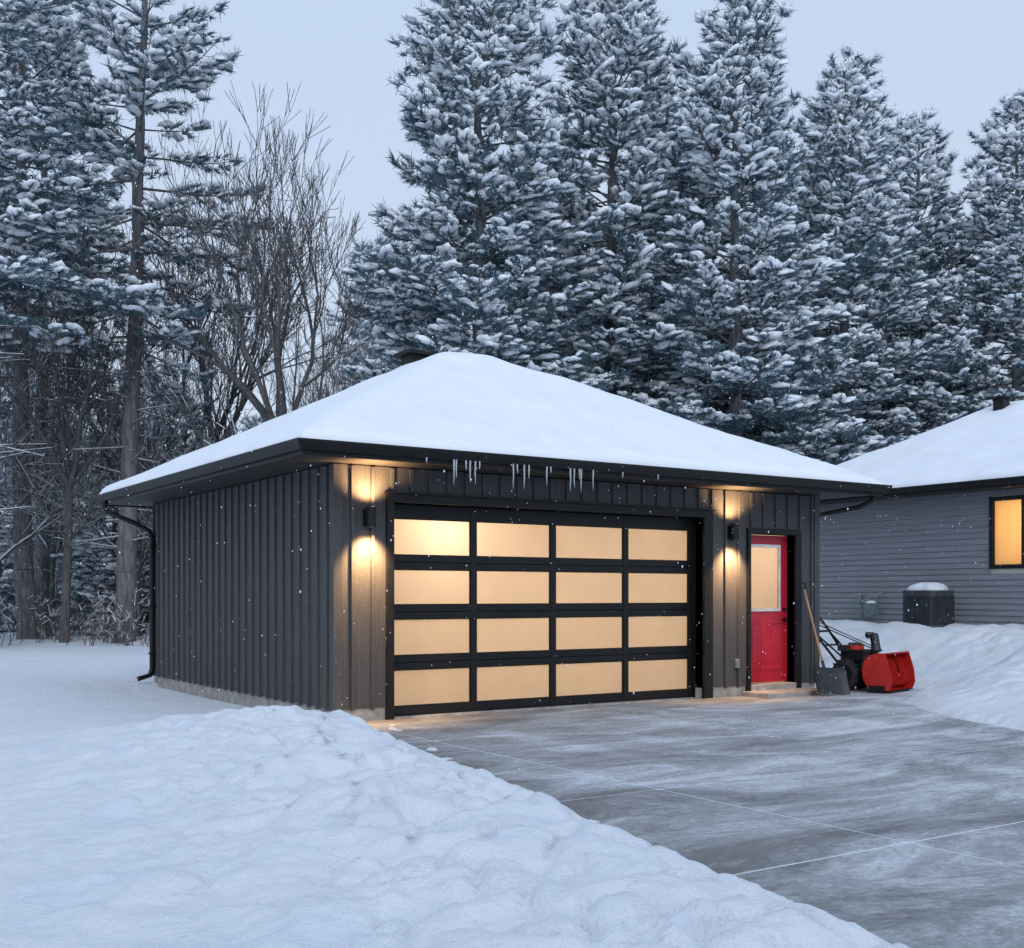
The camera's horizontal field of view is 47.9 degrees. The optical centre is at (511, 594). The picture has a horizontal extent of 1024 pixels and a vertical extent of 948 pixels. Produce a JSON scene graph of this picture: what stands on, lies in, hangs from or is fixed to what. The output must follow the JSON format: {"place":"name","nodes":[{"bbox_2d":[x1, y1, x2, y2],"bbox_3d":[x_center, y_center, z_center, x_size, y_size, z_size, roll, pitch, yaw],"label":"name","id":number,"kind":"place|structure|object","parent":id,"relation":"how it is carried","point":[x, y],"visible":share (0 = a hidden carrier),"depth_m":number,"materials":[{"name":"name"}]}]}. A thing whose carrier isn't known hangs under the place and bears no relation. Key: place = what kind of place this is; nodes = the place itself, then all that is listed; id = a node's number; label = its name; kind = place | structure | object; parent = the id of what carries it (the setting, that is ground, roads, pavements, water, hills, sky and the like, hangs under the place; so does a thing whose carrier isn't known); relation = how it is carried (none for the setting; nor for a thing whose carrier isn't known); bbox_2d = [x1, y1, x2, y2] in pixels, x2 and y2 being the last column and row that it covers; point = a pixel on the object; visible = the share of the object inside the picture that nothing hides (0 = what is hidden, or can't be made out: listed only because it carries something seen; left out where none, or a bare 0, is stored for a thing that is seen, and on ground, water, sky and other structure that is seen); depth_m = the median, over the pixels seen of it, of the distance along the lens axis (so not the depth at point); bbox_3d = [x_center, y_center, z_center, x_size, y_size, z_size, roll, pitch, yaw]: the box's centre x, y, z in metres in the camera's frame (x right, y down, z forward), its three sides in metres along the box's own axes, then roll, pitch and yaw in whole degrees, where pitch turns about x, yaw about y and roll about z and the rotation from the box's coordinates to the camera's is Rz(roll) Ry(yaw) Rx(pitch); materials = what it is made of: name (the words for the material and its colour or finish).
{"place":"outdoors","nodes":[
{"label":"outdoors","id":0,"kind":"place"},
{"bbox_2d":[0,603,1023,947],"bbox_3d":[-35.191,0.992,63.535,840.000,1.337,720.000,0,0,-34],"label":"snow ground","id":1,"kind":"structure","parent":0,"point":[180,823],"depth_m":5.40,"materials":[{"name":"white snow"}]},
{"bbox_2d":[0,430,35,631],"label":"young pine tree","id":2,"kind":"object","parent":1,"relation":"on","point":[6,535],"visible":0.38,"depth_m":45.99,"materials":[{"name":"green plant"}]},
{"bbox_2d":[0,296,54,428],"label":"bare tree","id":3,"kind":"object","parent":1,"relation":"on","point":[5,302],"visible":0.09,"depth_m":40.29,"materials":[{"name":"brown plant"}]},
{"bbox_2d":[0,364,63,529],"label":"bare tree","id":4,"kind":"object","parent":1,"relation":"on","point":[27,464],"visible":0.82,"depth_m":34.74,"materials":[{"name":"brown wood"}]},
{"bbox_2d":[0,375,119,562],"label":"bare tree","id":5,"kind":"object","parent":1,"relation":"on","point":[25,539],"visible":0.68,"depth_m":36.95,"materials":[{"name":"brown wood"}]},
{"bbox_2d":[0,6,144,632],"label":"pine tree","id":6,"kind":"object","parent":1,"relation":"on","point":[88,216],"visible":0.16,"depth_m":43.21,"materials":[{"name":"green plant"}]},
{"bbox_2d":[0,541,148,646],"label":"underbrush","id":7,"kind":"object","parent":1,"relation":"on","point":[108,621],"visible":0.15,"depth_m":37.09,"materials":[{"name":"plant"}]},
{"bbox_2d":[0,0,172,551],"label":"pine tree","id":8,"kind":"object","parent":1,"relation":"on","point":[40,271],"visible":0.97,"depth_m":31.24,"materials":[{"name":"green plant"}]},
{"bbox_2d":[0,328,173,635],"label":"bare tree","id":9,"kind":"object","parent":1,"relation":"on","point":[57,452],"visible":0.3,"depth_m":40.63,"materials":[{"name":"brown wood"}]},
{"bbox_2d":[0,0,174,639],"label":"pine tree","id":10,"kind":"object","parent":1,"relation":"on","point":[23,570],"visible":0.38,"depth_m":37.78,"materials":[{"name":"green plant"}]},
{"bbox_2d":[46,402,151,635],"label":"young pine tree","id":11,"kind":"object","parent":1,"relation":"on","point":[108,570],"visible":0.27,"depth_m":41.42,"materials":[{"name":"green plant"}]},
{"bbox_2d":[0,236,202,642],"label":"bare tree","id":12,"kind":"object","parent":1,"relation":"on","point":[70,478],"visible":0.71,"depth_m":35.18,"materials":[{"name":"brown wood"}]},
{"bbox_2d":[1,389,223,635],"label":"bare tree","id":13,"kind":"object","parent":1,"relation":"on","point":[141,560],"visible":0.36,"depth_m":39.08,"materials":[{"name":"brown wood"}]},
{"bbox_2d":[0,0,285,642],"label":"pine tree","id":14,"kind":"object","parent":1,"relation":"on","point":[184,71],"visible":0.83,"depth_m":35.40,"materials":[{"name":"green plant"}]},
{"bbox_2d":[13,284,273,552],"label":"bare tree","id":15,"kind":"object","parent":1,"relation":"on","point":[153,403],"visible":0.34,"depth_m":41.70,"materials":[{"name":"brown plant"}]},
{"bbox_2d":[110,426,214,537],"bbox_3d":[-10.277,-1.815,37.855,4.729,7.098,5.952,0,0,34],"label":"bare tree","id":16,"kind":"object","parent":1,"relation":"on","point":[160,457],"visible":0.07,"depth_m":36.78,"materials":[{"name":"brown wood"}]},
{"bbox_2d":[137,394,216,621],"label":"young pine tree","id":17,"kind":"object","parent":1,"relation":"on","point":[200,417],"visible":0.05,"depth_m":44.76,"materials":[{"name":"green plant"}]},
{"bbox_2d":[32,80,383,444],"bbox_3d":[-7.953,-6.088,33.530,10.355,15.659,8.962,0,0,28],"label":"bare tree","id":18,"kind":"object","parent":1,"relation":"on","point":[266,412],"visible":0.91,"depth_m":33.33,"materials":[{"name":"brown wood"}]},
{"bbox_2d":[152,404,263,461],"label":"bare tree","id":19,"kind":"object","parent":1,"relation":"on","point":[214,436],"visible":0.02,"depth_m":43.14,"materials":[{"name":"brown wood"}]},
{"bbox_2d":[111,215,386,445],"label":"bare tree","id":20,"kind":"object","parent":1,"relation":"on","point":[234,393],"visible":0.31,"depth_m":45.34,"materials":[{"name":"brown wood"}]},
{"bbox_2d":[246,315,384,412],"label":"bare tree","id":21,"kind":"object","parent":1,"relation":"on","point":[316,385],"visible":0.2,"depth_m":47.06,"materials":[{"name":"brown plant"}]},
{"bbox_2d":[385,315,444,369],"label":"pine tree","id":22,"kind":"object","parent":1,"relation":"on","point":[409,328],"depth_m":45.68,"materials":[{"name":"green plant"}]},
{"bbox_2d":[330,0,641,393],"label":"pine tree","id":23,"kind":"object","parent":1,"relation":"on","point":[511,338],"visible":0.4,"depth_m":32.73,"materials":[{"name":"green plant"}]},
{"bbox_2d":[92,349,892,720],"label":"detached garage","id":24,"kind":"structure","parent":1,"relation":"on","point":[528,457],"depth_m":15.63,"materials":[{"name":"grey metal"}]},
{"bbox_2d":[363,506,375,527],"bbox_3d":[-1.685,-0.925,13.656,0.116,0.250,0.173,0,0,-34],"label":"wall sconce","id":25,"kind":"object","parent":24,"relation":"attached to","point":[369,516],"depth_m":13.59,"materials":[{"name":"black metal"}]},
{"bbox_2d":[728,523,738,540],"bbox_3d":[3.252,-0.925,16.923,0.116,0.250,0.173,0,0,-34],"label":"wall sconce","id":26,"kind":"object","parent":24,"relation":"attached to","point":[734,529],"depth_m":16.86,"materials":[{"name":"black metal"}]},
{"bbox_2d":[751,535,786,682],"bbox_3d":[3.866,0.210,17.608,0.940,2.240,0.060,0,0,-33],"label":"service door","id":27,"kind":"structure","parent":24,"relation":"in","point":[771,639],"depth_m":17.66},
{"bbox_2d":[0,191,1023,626],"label":"distant forest","id":28,"kind":"object","parent":1,"relation":"on","point":[378,245],"depth_m":55.74,"materials":[{"name":"green plant"}]},
{"bbox_2d":[471,163,648,393],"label":"pine tree","id":29,"kind":"object","parent":1,"relation":"on","point":[594,325],"depth_m":43.65,"materials":[{"name":"green plant"}]},
{"bbox_2d":[507,0,763,436],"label":"pine tree","id":30,"kind":"object","parent":1,"relation":"on","point":[599,103],"visible":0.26,"depth_m":36.34,"materials":[{"name":"green plant"}]},
{"bbox_2d":[587,92,764,435],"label":"pine tree","id":31,"kind":"object","parent":1,"relation":"on","point":[651,357],"visible":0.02,"depth_m":45.08,"materials":[{"name":"green plant"}]},
{"bbox_2d":[601,0,905,464],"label":"pine tree","id":32,"kind":"object","parent":1,"relation":"on","point":[777,378],"visible":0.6,"depth_m":34.56,"materials":[{"name":"green plant"}]},
{"bbox_2d":[746,182,869,446],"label":"pine tree","id":33,"kind":"object","parent":1,"relation":"on","point":[810,236],"visible":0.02,"depth_m":46.93,"materials":[{"name":"green plant"}]},
{"bbox_2d":[720,45,982,455],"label":"pine tree","id":34,"kind":"object","parent":1,"relation":"on","point":[819,176],"visible":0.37,"depth_m":40.73,"materials":[{"name":"green plant"}]},
{"bbox_2d":[855,592,883,620],"bbox_3d":[7.541,0.364,24.362,0.295,0.872,0.541,0,0,-34],"label":"gas meter","id":35,"kind":"object","parent":1,"relation":"on","point":[871,606],"visible":0.99,"depth_m":24.20,"materials":[{"name":"grey paint"}]},
{"bbox_2d":[809,105,1023,457],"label":"pine tree","id":36,"kind":"object","parent":1,"relation":"on","point":[920,199],"visible":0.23,"depth_m":44.93,"materials":[{"name":"green plant"}]},
{"bbox_2d":[903,582,954,626],"bbox_3d":[8.121,0.235,22.468,0.742,0.970,0.740,0,0,-34],"label":"air conditioner unit","id":37,"kind":"object","parent":1,"relation":"on","point":[936,602],"visible":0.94,"depth_m":22.19,"materials":[{"name":"black plastic"}]},
{"bbox_2d":[903,89,1023,429],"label":"pine tree","id":38,"kind":"object","parent":1,"relation":"on","point":[992,291],"visible":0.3,"depth_m":43.00,"materials":[{"name":"green plant"}]},
{"bbox_2d":[990,493,1023,573],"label":"window trim","id":39,"kind":"structure","parent":1,"relation":"on","point":[1002,571],"depth_m":21.93,"materials":[{"name":"paint"}]},
{"bbox_2d":[820,488,1023,624],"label":"lap siding","id":40,"kind":"object","parent":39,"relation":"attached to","point":[904,559],"visible":0.45,"depth_m":23.65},
{"bbox_2d":[820,486,1023,504],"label":"soffit","id":41,"kind":"structure","parent":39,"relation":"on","point":[989,489],"depth_m":23.06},
{"bbox_2d":[820,483,1023,502],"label":"fascia","id":42,"kind":"structure","parent":41,"relation":"attached to","point":[958,489],"depth_m":22.40,"materials":[{"name":"black metal"}]},
{"bbox_2d":[883,476,1023,494],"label":"gutter","id":43,"kind":"object","parent":41,"relation":"on","point":[973,483],"visible":0.25,"depth_m":21.97,"materials":[{"name":"black metal"}]},
{"bbox_2d":[989,495,1023,568],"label":"window frame","id":44,"kind":"object","parent":39,"relation":"attached to","point":[992,500],"visible":1,"depth_m":22.02,"materials":[{"name":"black metal"}]},
{"bbox_2d":[995,499,1020,564],"bbox_3d":[9.612,-1.190,21.627,0.001,1.220,1.210,0,0,-34],"label":"window glass","id":45,"kind":"object","parent":44,"relation":"in","point":[1008,525],"visible":1,"depth_m":21.89,"materials":[{"name":"yellow glass"}]},
{"bbox_2d":[1003,249,1023,399],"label":"pine tree","id":46,"kind":"object","parent":1,"relation":"on","point":[1008,349],"visible":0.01,"depth_m":49.46,"materials":[{"name":"green plant"}]},
{"bbox_2d":[0,0,1023,845],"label":"falling snow","id":47,"kind":"structure","parent":0,"point":[520,320],"depth_m":14.62,"materials":[{"name":"white snow"}]},
{"bbox_2d":[0,0,1023,581],"label":"sky","id":48,"kind":"structure","parent":0,"point":[940,62],"materials":[{"name":"blue"}]},
{"bbox_2d":[366,688,1023,947],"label":"driveway","id":49,"kind":"structure","parent":0,"point":[885,825],"depth_m":8.88,"materials":[{"name":"concrete"}]},
{"bbox_2d":[801,582,849,695],"bbox_3d":[4.568,0.651,17.403,0.720,1.725,0.838,0,0,-34],"label":"snow shovel","id":50,"kind":"object","parent":49,"relation":"on","point":[826,682],"visible":1,"depth_m":17.26,"materials":[{"name":"grey wood"}]},
{"bbox_2d":[820,617,914,693],"bbox_3d":[5.344,0.851,18.404,1.887,1.329,0.916,0,0,42],"label":"snow blower","id":51,"kind":"object","parent":49,"relation":"on","point":[882,672],"visible":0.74,"depth_m":18.00,"materials":[{"name":"red metal"}]},
{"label":"roof shingles","id":52,"kind":"object","parent":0,"visible":0},
{"bbox_2d":[836,400,1023,487],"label":"roof snow","id":53,"kind":"structure","parent":52,"relation":"on","point":[958,447],"depth_m":23.81,"materials":[{"name":"white snow"}]},
{"bbox_2d":[988,395,1014,410],"bbox_3d":[10.687,-4.015,25.157,0.390,0.630,0.390,0,0,-34],"label":"roof vent","id":54,"kind":"object","parent":52,"relation":"on","point":[1000,402],"visible":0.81,"depth_m":25.06,"materials":[{"name":"black metal"}]}
]}

